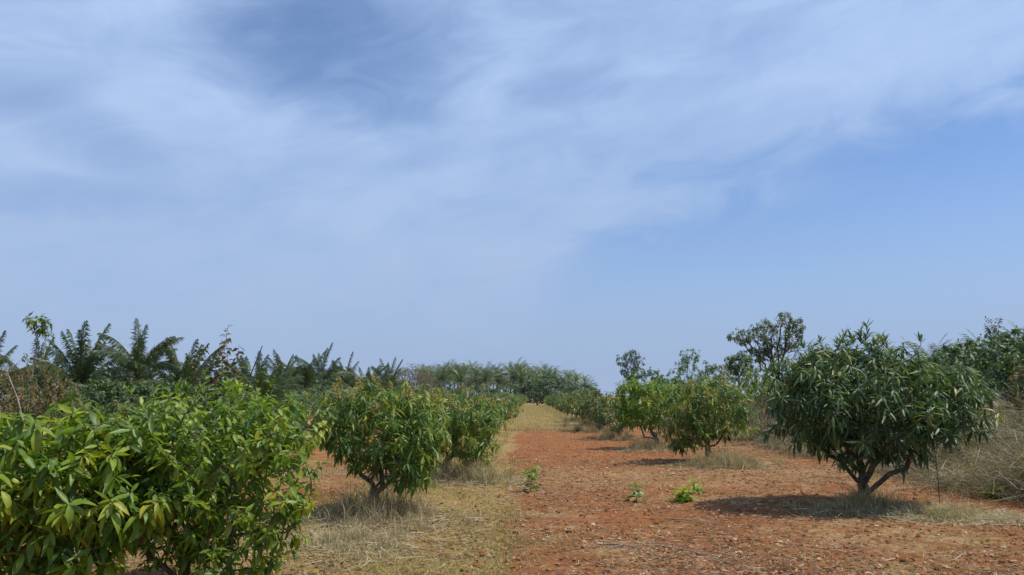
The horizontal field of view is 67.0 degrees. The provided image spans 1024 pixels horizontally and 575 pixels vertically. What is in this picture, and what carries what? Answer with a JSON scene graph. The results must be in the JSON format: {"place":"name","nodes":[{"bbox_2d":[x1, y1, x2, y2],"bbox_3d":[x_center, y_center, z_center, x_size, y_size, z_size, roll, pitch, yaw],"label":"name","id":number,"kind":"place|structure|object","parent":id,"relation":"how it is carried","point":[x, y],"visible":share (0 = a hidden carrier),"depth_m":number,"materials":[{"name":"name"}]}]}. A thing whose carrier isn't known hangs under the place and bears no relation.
{"place":"outdoors","nodes":[
{"label":"outdoors","id":0,"kind":"place"},
{"bbox_2d":[0,0,1023,396],"label":"sky","id":1,"kind":"structure","parent":0,"point":[568,185],"materials":[{"name":"blue"}]},
{"bbox_2d":[1,396,1023,574],"bbox_3d":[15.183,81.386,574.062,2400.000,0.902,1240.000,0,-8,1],"label":"ground","id":2,"kind":"structure","parent":0,"point":[596,552],"depth_m":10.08,"materials":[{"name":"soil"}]},
{"bbox_2d":[4,364,24,425],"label":"leaning dead plant","id":3,"kind":"object","parent":2,"relation":"on","point":[14,392],"visible":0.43,"depth_m":11.28,"materials":[{"name":"brown wood"}]},
{"bbox_2d":[0,330,51,407],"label":"coconut palm","id":4,"kind":"object","parent":2,"relation":"on","point":[8,352],"visible":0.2,"depth_m":44.96,"materials":[{"name":"green plant"}]},
{"bbox_2d":[0,337,69,410],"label":"coconut palm","id":5,"kind":"object","parent":2,"relation":"on","point":[44,357],"visible":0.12,"depth_m":46.03,"materials":[{"name":"green plant"}]},
{"bbox_2d":[22,312,54,410],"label":"slender sapling","id":6,"kind":"object","parent":2,"relation":"on","point":[41,329],"visible":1,"depth_m":20.30,"materials":[{"name":"green plant"}]},
{"bbox_2d":[0,351,102,484],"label":"dry shrub","id":7,"kind":"object","parent":2,"relation":"on","point":[50,392],"visible":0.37,"depth_m":12.49,"materials":[{"name":"brown plant"}]},
{"bbox_2d":[0,376,110,419],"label":"shrub","id":8,"kind":"object","parent":2,"relation":"on","point":[80,388],"visible":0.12,"depth_m":40.19,"materials":[{"name":"green plant"}]},
{"bbox_2d":[14,383,113,454],"bbox_3d":[-7.933,2.650,13.616,1.911,1.938,1.795,0,-8,1],"label":"dry shrub","id":9,"kind":"object","parent":2,"relation":"on","point":[58,400],"visible":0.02,"depth_m":13.44,"materials":[{"name":"brown plant"}]},
{"bbox_2d":[13,320,136,404],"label":"coconut palm","id":10,"kind":"object","parent":2,"relation":"on","point":[82,372],"visible":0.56,"depth_m":44.54,"materials":[{"name":"green plant"}]},
{"bbox_2d":[4,375,146,423],"bbox_3d":[-22.022,5.784,39.036,5.921,2.790,6.131,-7,-11,41],"label":"shrub","id":11,"kind":"object","parent":2,"relation":"on","point":[109,387],"visible":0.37,"depth_m":39.09,"materials":[{"name":"green plant"}]},
{"bbox_2d":[0,390,184,574],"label":"mango tree","id":12,"kind":"object","parent":2,"relation":"on","point":[42,517],"visible":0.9,"depth_m":5.62,"materials":[{"name":"green plant"}]},
{"bbox_2d":[53,378,183,412],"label":"shrub","id":13,"kind":"object","parent":2,"relation":"on","point":[138,391],"visible":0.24,"depth_m":40.36,"materials":[{"name":"green plant"}]},
{"bbox_2d":[88,318,185,402],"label":"coconut palm","id":14,"kind":"object","parent":2,"relation":"on","point":[146,359],"visible":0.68,"depth_m":44.56,"materials":[{"name":"green plant"}]},
{"bbox_2d":[110,348,176,414],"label":"coconut palm","id":15,"kind":"object","parent":2,"relation":"on","point":[142,374],"visible":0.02,"depth_m":48.78,"materials":[{"name":"green plant"}]},
{"bbox_2d":[100,395,199,452],"bbox_3d":[-7.110,2.894,14.841,2.372,1.644,2.272,7,-11,-43],"label":"mango tree","id":16,"kind":"object","parent":2,"relation":"on","point":[121,408],"visible":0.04,"depth_m":14.51,"materials":[{"name":"green plant"}]},
{"bbox_2d":[106,373,212,418],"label":"shrub","id":17,"kind":"object","parent":2,"relation":"on","point":[159,394],"visible":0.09,"depth_m":42.06,"materials":[{"name":"green plant"}]},
{"bbox_2d":[151,378,170,416],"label":"mango shoot","id":18,"kind":"object","parent":2,"relation":"on","point":[162,392],"visible":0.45,"depth_m":7.62,"materials":[{"name":"green plant"}]},
{"bbox_2d":[130,337,225,406],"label":"coconut palm","id":19,"kind":"object","parent":2,"relation":"on","point":[173,359],"visible":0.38,"depth_m":44.99,"materials":[{"name":"green plant"}]},
{"bbox_2d":[142,353,231,394],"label":"coconut palm","id":20,"kind":"object","parent":2,"relation":"on","point":[186,354],"depth_m":50.57,"materials":[{"name":"green plant"}]},
{"bbox_2d":[60,368,328,574],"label":"mango tree","id":21,"kind":"object","parent":2,"relation":"on","point":[192,541],"visible":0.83,"depth_m":6.12,"materials":[{"name":"green plant"}]},
{"bbox_2d":[155,377,260,406],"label":"shrub","id":22,"kind":"object","parent":2,"relation":"on","point":[192,390],"visible":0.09,"depth_m":41.29,"materials":[{"name":"green plant"}]},
{"bbox_2d":[163,380,262,434],"bbox_3d":[-8.012,3.518,20.913,2.799,2.108,2.896,0,-8,3],"label":"mango tree","id":23,"kind":"object","parent":2,"relation":"on","point":[188,401],"visible":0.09,"depth_m":20.74,"materials":[{"name":"green plant"}]},
{"bbox_2d":[188,324,244,491],"bbox_3d":[-3.479,1.641,8.952,0.697,2.442,0.389,0,-8,1],"label":"tall weed","id":24,"kind":"object","parent":2,"relation":"on","point":[218,373],"visible":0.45,"depth_m":9.06,"materials":[{"name":"green plant"}]},
{"bbox_2d":[143,381,314,502],"bbox_3d":[-4.188,2.344,11.604,2.615,1.896,2.447,-7,-11,41],"label":"mango tree","id":25,"kind":"object","parent":2,"relation":"on","point":[210,408],"visible":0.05,"depth_m":11.26,"materials":[{"name":"green plant"}]},
{"bbox_2d":[210,354,275,543],"bbox_3d":[-2.915,1.729,8.199,0.754,2.056,0.393,0,-8,1],"label":"twiggy shrub","id":26,"kind":"object","parent":2,"relation":"on","point":[224,371],"visible":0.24,"depth_m":8.29,"materials":[{"name":"brown plant"}]},
{"bbox_2d":[231,354,293,417],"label":"coconut palm","id":27,"kind":"object","parent":2,"relation":"on","point":[243,370],"visible":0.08,"depth_m":51.75,"materials":[{"name":"green plant"}]},
{"bbox_2d":[219,351,310,412],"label":"coconut palm","id":28,"kind":"object","parent":2,"relation":"on","point":[265,387],"visible":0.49,"depth_m":45.74,"materials":[{"name":"green plant"}]},
{"bbox_2d":[254,349,311,398],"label":"coconut palm","id":29,"kind":"object","parent":2,"relation":"on","point":[278,360],"visible":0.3,"depth_m":74.91,"materials":[{"name":"green plant"}]},
{"bbox_2d":[264,390,339,432],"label":"mango tree","id":30,"kind":"object","parent":2,"relation":"on","point":[301,400],"visible":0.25,"depth_m":26.69,"materials":[{"name":"green plant"}]},
{"bbox_2d":[280,350,339,401],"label":"coconut palm","id":31,"kind":"object","parent":2,"relation":"on","point":[308,375],"visible":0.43,"depth_m":76.73,"materials":[{"name":"green plant"}]},
{"bbox_2d":[277,383,345,409],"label":"shrub","id":32,"kind":"object","parent":2,"relation":"on","point":[314,386],"visible":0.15,"depth_m":71.00,"materials":[{"name":"green plant"}]},
{"bbox_2d":[290,342,355,393],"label":"coconut palm","id":33,"kind":"object","parent":2,"relation":"on","point":[337,372],"visible":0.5,"depth_m":78.61,"materials":[{"name":"green plant"}]},
{"bbox_2d":[313,387,371,422],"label":"mango tree","id":34,"kind":"object","parent":2,"relation":"on","point":[331,397],"visible":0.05,"depth_m":32.57,"materials":[{"name":"green plant"}]},
{"bbox_2d":[322,352,375,395],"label":"coconut palm","id":35,"kind":"object","parent":2,"relation":"on","point":[348,381],"visible":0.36,"depth_m":83.53,"materials":[{"name":"green plant"}]},
{"bbox_2d":[220,509,506,573],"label":"grass tuft","id":36,"kind":"object","parent":2,"relation":"on","point":[349,536],"visible":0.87,"depth_m":8.28,"materials":[{"name":"plant"}]},
{"bbox_2d":[341,364,393,392],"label":"coconut palm","id":37,"kind":"object","parent":2,"relation":"on","point":[379,373],"visible":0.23,"depth_m":85.84,"materials":[{"name":"green plant"}]},
{"bbox_2d":[306,372,451,498],"bbox_3d":[-1.785,2.148,10.552,1.981,1.993,2.051,0,-8,1],"label":"mango tree","id":38,"kind":"object","parent":2,"relation":"on","point":[419,428],"visible":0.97,"depth_m":10.23,"materials":[{"name":"green plant"}]},
{"bbox_2d":[237,468,527,541],"bbox_3d":[-1.797,2.667,10.240,3.832,0.932,3.556,4,-9,-28],"label":"grass tuft","id":39,"kind":"object","parent":2,"relation":"on","point":[368,508],"visible":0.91,"depth_m":9.92,"materials":[{"name":"plant"}]},
{"bbox_2d":[366,366,408,409],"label":"coconut palm","id":40,"kind":"object","parent":2,"relation":"on","point":[392,378],"visible":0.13,"depth_m":87.73,"materials":[{"name":"green plant"}]},
{"bbox_2d":[371,358,418,395],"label":"coconut palm","id":41,"kind":"object","parent":2,"relation":"on","point":[395,383],"visible":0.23,"depth_m":91.99,"materials":[{"name":"green plant"}]},
{"bbox_2d":[388,363,441,393],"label":"bare tree","id":42,"kind":"object","parent":2,"relation":"on","point":[418,379],"visible":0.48,"depth_m":99.11,"materials":[{"name":"grey plant"}]},
{"bbox_2d":[299,447,566,491],"bbox_3d":[-1.143,3.318,14.764,4.285,0.901,4.182,-6,-10,38],"label":"grass tuft","id":43,"kind":"object","parent":2,"relation":"on","point":[476,476],"visible":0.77,"depth_m":14.42,"materials":[{"name":"plant"}]},
{"bbox_2d":[414,384,466,400],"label":"shrub","id":44,"kind":"object","parent":2,"relation":"on","point":[450,389],"visible":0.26,"depth_m":137.87,"materials":[{"name":"green plant"}]},
{"bbox_2d":[426,360,458,389],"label":"coconut palm","id":45,"kind":"object","parent":2,"relation":"on","point":[440,376],"visible":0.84,"depth_m":161.04,"materials":[{"name":"green plant"}]},
{"bbox_2d":[435,359,466,385],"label":"coconut palm","id":46,"kind":"object","parent":2,"relation":"on","point":[449,371],"visible":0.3,"depth_m":177.64,"materials":[{"name":"green plant"}]},
{"bbox_2d":[395,384,512,475],"bbox_3d":[-1.218,2.855,15.373,2.523,1.916,2.273,3,-9,-22],"label":"mango tree","id":47,"kind":"object","parent":2,"relation":"on","point":[461,440],"visible":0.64,"depth_m":14.92,"materials":[{"name":"green plant"}]},
{"bbox_2d":[448,363,479,398],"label":"coconut palm","id":48,"kind":"object","parent":2,"relation":"on","point":[461,374],"visible":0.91,"depth_m":158.31,"materials":[{"name":"green plant"}]},
{"bbox_2d":[427,389,504,440],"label":"mango tree","id":49,"kind":"object","parent":2,"relation":"on","point":[499,416],"visible":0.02,"depth_m":21.20,"materials":[{"name":"green plant"}]},
{"bbox_2d":[458,362,491,392],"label":"coconut palm","id":50,"kind":"object","parent":2,"relation":"on","point":[475,374],"visible":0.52,"depth_m":161.86,"materials":[{"name":"green plant"}]},
{"bbox_2d":[453,385,502,398],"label":"shrub","id":51,"kind":"object","parent":2,"relation":"on","point":[475,388],"visible":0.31,"depth_m":148.27,"materials":[{"name":"green plant"}]},
{"bbox_2d":[458,395,508,429],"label":"mango tree","id":52,"kind":"object","parent":2,"relation":"on","point":[485,407],"visible":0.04,"depth_m":26.97,"materials":[{"name":"green plant"}]},
{"bbox_2d":[472,361,501,390],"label":"coconut palm","id":53,"kind":"object","parent":2,"relation":"on","point":[484,375],"visible":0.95,"depth_m":157.84,"materials":[{"name":"green plant"}]},
{"bbox_2d":[470,392,516,420],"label":"mango tree","id":54,"kind":"object","parent":2,"relation":"on","point":[500,400],"visible":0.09,"depth_m":33.64,"materials":[{"name":"green plant"}]},
{"bbox_2d":[488,367,511,393],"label":"coconut palm","id":55,"kind":"object","parent":2,"relation":"on","point":[498,376],"visible":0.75,"depth_m":162.19,"materials":[{"name":"green plant"}]},
{"bbox_2d":[488,391,521,407],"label":"mango tree","id":56,"kind":"object","parent":2,"relation":"on","point":[504,395],"visible":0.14,"depth_m":52.49,"materials":[{"name":"green plant"}]},
{"bbox_2d":[487,384,529,403],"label":"shrub","id":57,"kind":"object","parent":2,"relation":"on","point":[497,389],"visible":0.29,"depth_m":147.15,"materials":[{"name":"green plant"}]},
{"bbox_2d":[496,392,523,418],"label":"mango tree","id":58,"kind":"object","parent":2,"relation":"on","point":[513,401],"visible":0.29,"depth_m":46.31,"materials":[{"name":"green plant"}]},
{"bbox_2d":[4,405,1022,574],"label":"short grass","id":59,"kind":"structure","parent":2,"relation":"on","point":[547,410],"depth_m":9.18,"materials":[{"name":"plant"}]},
{"bbox_2d":[495,357,531,389],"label":"coconut palm","id":60,"kind":"object","parent":2,"relation":"on","point":[510,378],"visible":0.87,"depth_m":161.52,"materials":[{"name":"green plant"}]},
{"bbox_2d":[506,367,534,387],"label":"coconut palm","id":61,"kind":"object","parent":2,"relation":"on","point":[519,376],"visible":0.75,"depth_m":159.82,"materials":[{"name":"green plant"}]},
{"bbox_2d":[521,465,541,491],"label":"seedling","id":62,"kind":"object","parent":2,"relation":"on","point":[533,473],"visible":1,"depth_m":13.15,"materials":[{"name":"green plant"}]},
{"bbox_2d":[511,385,558,403],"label":"shrub","id":63,"kind":"object","parent":2,"relation":"on","point":[531,400],"visible":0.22,"depth_m":146.66,"materials":[{"name":"green plant"}]},
{"bbox_2d":[517,373,576,404],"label":"acacia tree","id":64,"kind":"object","parent":2,"relation":"on","point":[544,382],"visible":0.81,"depth_m":125.46,"materials":[{"name":"green plant"}]},
{"bbox_2d":[91,435,1023,574],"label":"soil clods","id":65,"kind":"object","parent":2,"relation":"on","point":[776,562],"visible":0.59,"depth_m":9.16,"materials":[{"name":"soil"}]},
{"bbox_2d":[547,392,568,411],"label":"mango tree","id":66,"kind":"object","parent":2,"relation":"on","point":[555,396],"visible":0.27,"depth_m":72.53,"materials":[{"name":"green plant"}]},
{"bbox_2d":[552,412,592,423],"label":"grass tuft","id":67,"kind":"object","parent":2,"relation":"on","point":[566,419],"visible":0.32,"depth_m":46.45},
{"bbox_2d":[558,389,601,412],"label":"mango tree","id":68,"kind":"object","parent":2,"relation":"on","point":[566,399],"visible":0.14,"depth_m":47.40,"materials":[{"name":"green plant"}]},
{"bbox_2d":[561,383,601,400],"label":"acacia tree","id":69,"kind":"object","parent":2,"relation":"on","point":[587,387],"visible":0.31,"depth_m":129.93,"materials":[{"name":"green plant"}]},
{"bbox_2d":[556,415,612,426],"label":"grass tuft","id":70,"kind":"object","parent":2,"relation":"on","point":[588,421],"visible":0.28,"depth_m":39.91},
{"bbox_2d":[563,389,612,421],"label":"mango tree","id":71,"kind":"object","parent":2,"relation":"on","point":[567,403],"visible":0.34,"depth_m":40.77,"materials":[{"name":"green plant"}]},
{"bbox_2d":[568,388,627,429],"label":"mango tree","id":72,"kind":"object","parent":2,"relation":"on","point":[583,405],"visible":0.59,"depth_m":34.78,"materials":[{"name":"green plant"}]},
{"bbox_2d":[553,419,643,433],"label":"grass tuft","id":73,"kind":"object","parent":2,"relation":"on","point":[588,429],"visible":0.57,"depth_m":34.12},
{"bbox_2d":[560,426,671,442],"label":"grass tuft","id":74,"kind":"object","parent":2,"relation":"on","point":[605,435],"visible":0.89,"depth_m":28.03,"materials":[{"name":"plant"}]},
{"bbox_2d":[589,396,643,434],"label":"mango tree","id":75,"kind":"object","parent":2,"relation":"on","point":[596,411],"visible":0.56,"depth_m":28.82,"materials":[{"name":"green plant"}]},
{"bbox_2d":[602,543,649,553],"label":"fallen branch","id":76,"kind":"object","parent":2,"relation":"on","point":[617,544],"visible":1,"depth_m":8.09,"materials":[{"name":"grey wood"}]},
{"bbox_2d":[616,350,645,379],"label":"slender tree","id":77,"kind":"object","parent":2,"relation":"on","point":[634,363],"visible":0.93,"depth_m":59.43,"materials":[{"name":"green plant"}]},
{"bbox_2d":[625,482,645,501],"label":"seedling","id":78,"kind":"object","parent":2,"relation":"on","point":[637,492],"visible":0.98,"depth_m":11.91,"materials":[{"name":"green plant"}]},
{"bbox_2d":[605,374,684,444],"bbox_3d":[4.022,3.790,23.543,2.587,2.325,2.119,0,-8,1],"label":"mango tree","id":79,"kind":"object","parent":2,"relation":"on","point":[629,409],"visible":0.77,"depth_m":23.19,"materials":[{"name":"green plant"}]},
{"bbox_2d":[624,367,665,401],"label":"acacia tree","id":80,"kind":"object","parent":2,"relation":"on","point":[641,377],"visible":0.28,"depth_m":51.28,"materials":[{"name":"green plant"}]},
{"bbox_2d":[595,431,713,453],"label":"grass tuft","id":81,"kind":"object","parent":2,"relation":"on","point":[647,445],"visible":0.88,"depth_m":22.59,"materials":[{"name":"plant"}]},
{"bbox_2d":[645,370,692,414],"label":"shrub","id":82,"kind":"object","parent":2,"relation":"on","point":[668,381],"visible":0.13,"depth_m":43.22,"materials":[{"name":"green plant"}]},
{"bbox_2d":[668,487,696,502],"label":"seedling","id":83,"kind":"object","parent":2,"relation":"on","point":[681,498],"visible":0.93,"depth_m":11.68,"materials":[{"name":"green plant"}]},
{"bbox_2d":[669,348,707,394],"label":"shrub","id":84,"kind":"object","parent":2,"relation":"on","point":[687,362],"visible":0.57,"depth_m":45.41,"materials":[{"name":"green plant"}]},
{"bbox_2d":[687,479,707,493],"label":"seedling","id":85,"kind":"object","parent":2,"relation":"on","point":[695,486],"visible":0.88,"depth_m":12.78,"materials":[{"name":"green plant"}]},
{"bbox_2d":[639,365,759,457],"bbox_3d":[4.442,3.020,18.515,2.916,2.317,2.046,0,-8,1],"label":"mango tree","id":86,"kind":"object","parent":2,"relation":"on","point":[703,427],"visible":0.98,"depth_m":18.15,"materials":[{"name":"green plant"}]},
{"bbox_2d":[666,518,733,531],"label":"fallen branch","id":87,"kind":"object","parent":2,"relation":"on","point":[698,522],"visible":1,"depth_m":9.84,"materials":[{"name":"brown wood"}]},
{"bbox_2d":[656,544,750,569],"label":"fallen branch","id":88,"kind":"object","parent":2,"relation":"on","point":[701,554],"visible":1,"depth_m":7.79,"materials":[{"name":"brown wood"}]},
{"bbox_2d":[680,374,744,407],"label":"mango tree","id":89,"kind":"object","parent":2,"relation":"on","point":[712,379],"visible":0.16,"depth_m":37.17,"materials":[{"name":"green plant"}]},
{"bbox_2d":[692,360,743,393],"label":"shrub","id":90,"kind":"object","parent":2,"relation":"on","point":[712,370],"visible":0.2,"depth_m":49.05,"materials":[{"name":"green plant"}]},
{"bbox_2d":[627,438,823,472],"bbox_3d":[4.815,3.650,17.512,4.253,0.855,4.115,0,-8,1],"label":"grass tuft","id":91,"kind":"object","parent":2,"relation":"on","point":[724,459],"visible":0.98,"depth_m":17.08,"materials":[{"name":"plant"}]},
{"bbox_2d":[723,351,753,395],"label":"tree","id":92,"kind":"object","parent":2,"relation":"on","point":[742,359],"visible":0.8,"depth_m":41.40,"materials":[{"name":"green plant"}]},
{"bbox_2d":[706,360,782,398],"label":"shrub","id":93,"kind":"object","parent":2,"relation":"on","point":[742,379],"visible":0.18,"depth_m":39.51,"materials":[{"name":"green plant"}]},
{"bbox_2d":[741,399,785,435],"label":"dry shrub","id":94,"kind":"object","parent":2,"relation":"on","point":[763,415],"visible":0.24,"depth_m":24.33,"materials":[{"name":"brown plant"}]},
{"bbox_2d":[727,311,805,372],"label":"tall tree","id":95,"kind":"object","parent":2,"relation":"on","point":[767,352],"visible":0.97,"depth_m":44.42,"materials":[{"name":"green plant"}]},
{"bbox_2d":[738,366,795,409],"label":"mango tree","id":96,"kind":"object","parent":2,"relation":"on","point":[752,388],"visible":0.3,"depth_m":30.22,"materials":[{"name":"green plant"}]},
{"bbox_2d":[643,384,1023,505],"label":"dry scrub","id":97,"kind":"object","parent":2,"relation":"on","point":[1007,476],"visible":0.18,"depth_m":13.38,"materials":[{"name":"plant"}]},
{"bbox_2d":[765,473,964,525],"bbox_3d":[4.757,2.774,10.526,2.680,0.620,2.353,0,-8,1],"label":"grass tuft","id":98,"kind":"object","parent":2,"relation":"on","point":[855,504],"visible":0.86,"depth_m":10.42,"materials":[{"name":"plant"}]},
{"bbox_2d":[754,318,1010,498],"bbox_3d":[5.205,1.800,11.169,3.461,2.821,2.844,0,-8,1],"label":"mango tree","id":99,"kind":"object","parent":2,"relation":"on","point":[847,406],"visible":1,"depth_m":10.66,"materials":[{"name":"green plant"}]},
{"bbox_2d":[813,488,1023,530],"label":"grass tuft","id":100,"kind":"object","parent":2,"relation":"on","point":[948,514],"visible":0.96,"depth_m":9.72,"materials":[{"name":"plant"}]},
{"bbox_2d":[897,333,965,373],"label":"coconut palm","id":101,"kind":"object","parent":2,"relation":"on","point":[929,351],"visible":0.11,"depth_m":60.65,"materials":[{"name":"green plant"}]},
{"bbox_2d":[925,329,1023,409],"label":"tree","id":102,"kind":"object","parent":2,"relation":"on","point":[946,354],"visible":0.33,"depth_m":21.86,"materials":[{"name":"green plant"}]},
{"bbox_2d":[952,328,1012,398],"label":"coconut palm","id":103,"kind":"object","parent":2,"relation":"on","point":[983,346],"visible":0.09,"depth_m":65.12,"materials":[{"name":"green plant"}]},
{"bbox_2d":[949,326,1023,411],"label":"tree","id":104,"kind":"object","parent":2,"relation":"on","point":[1010,361],"visible":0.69,"depth_m":20.29,"materials":[{"name":"green plant"}]},
{"bbox_2d":[983,316,1002,366],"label":"rusty sapling","id":105,"kind":"object","parent":2,"relation":"on","point":[988,329],"visible":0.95,"depth_m":23.67,"materials":[{"name":"plant"}]},
{"bbox_2d":[981,483,1004,498],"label":"weed","id":106,"kind":"object","parent":2,"relation":"on","point":[985,494],"visible":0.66,"depth_m":11.49,"materials":[{"name":"green plant"}]},
{"bbox_2d":[1002,365,1023,422],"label":"shrub","id":107,"kind":"object","parent":2,"relation":"on","point":[1017,389],"visible":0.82,"depth_m":16.06,"materials":[{"name":"green plant"}]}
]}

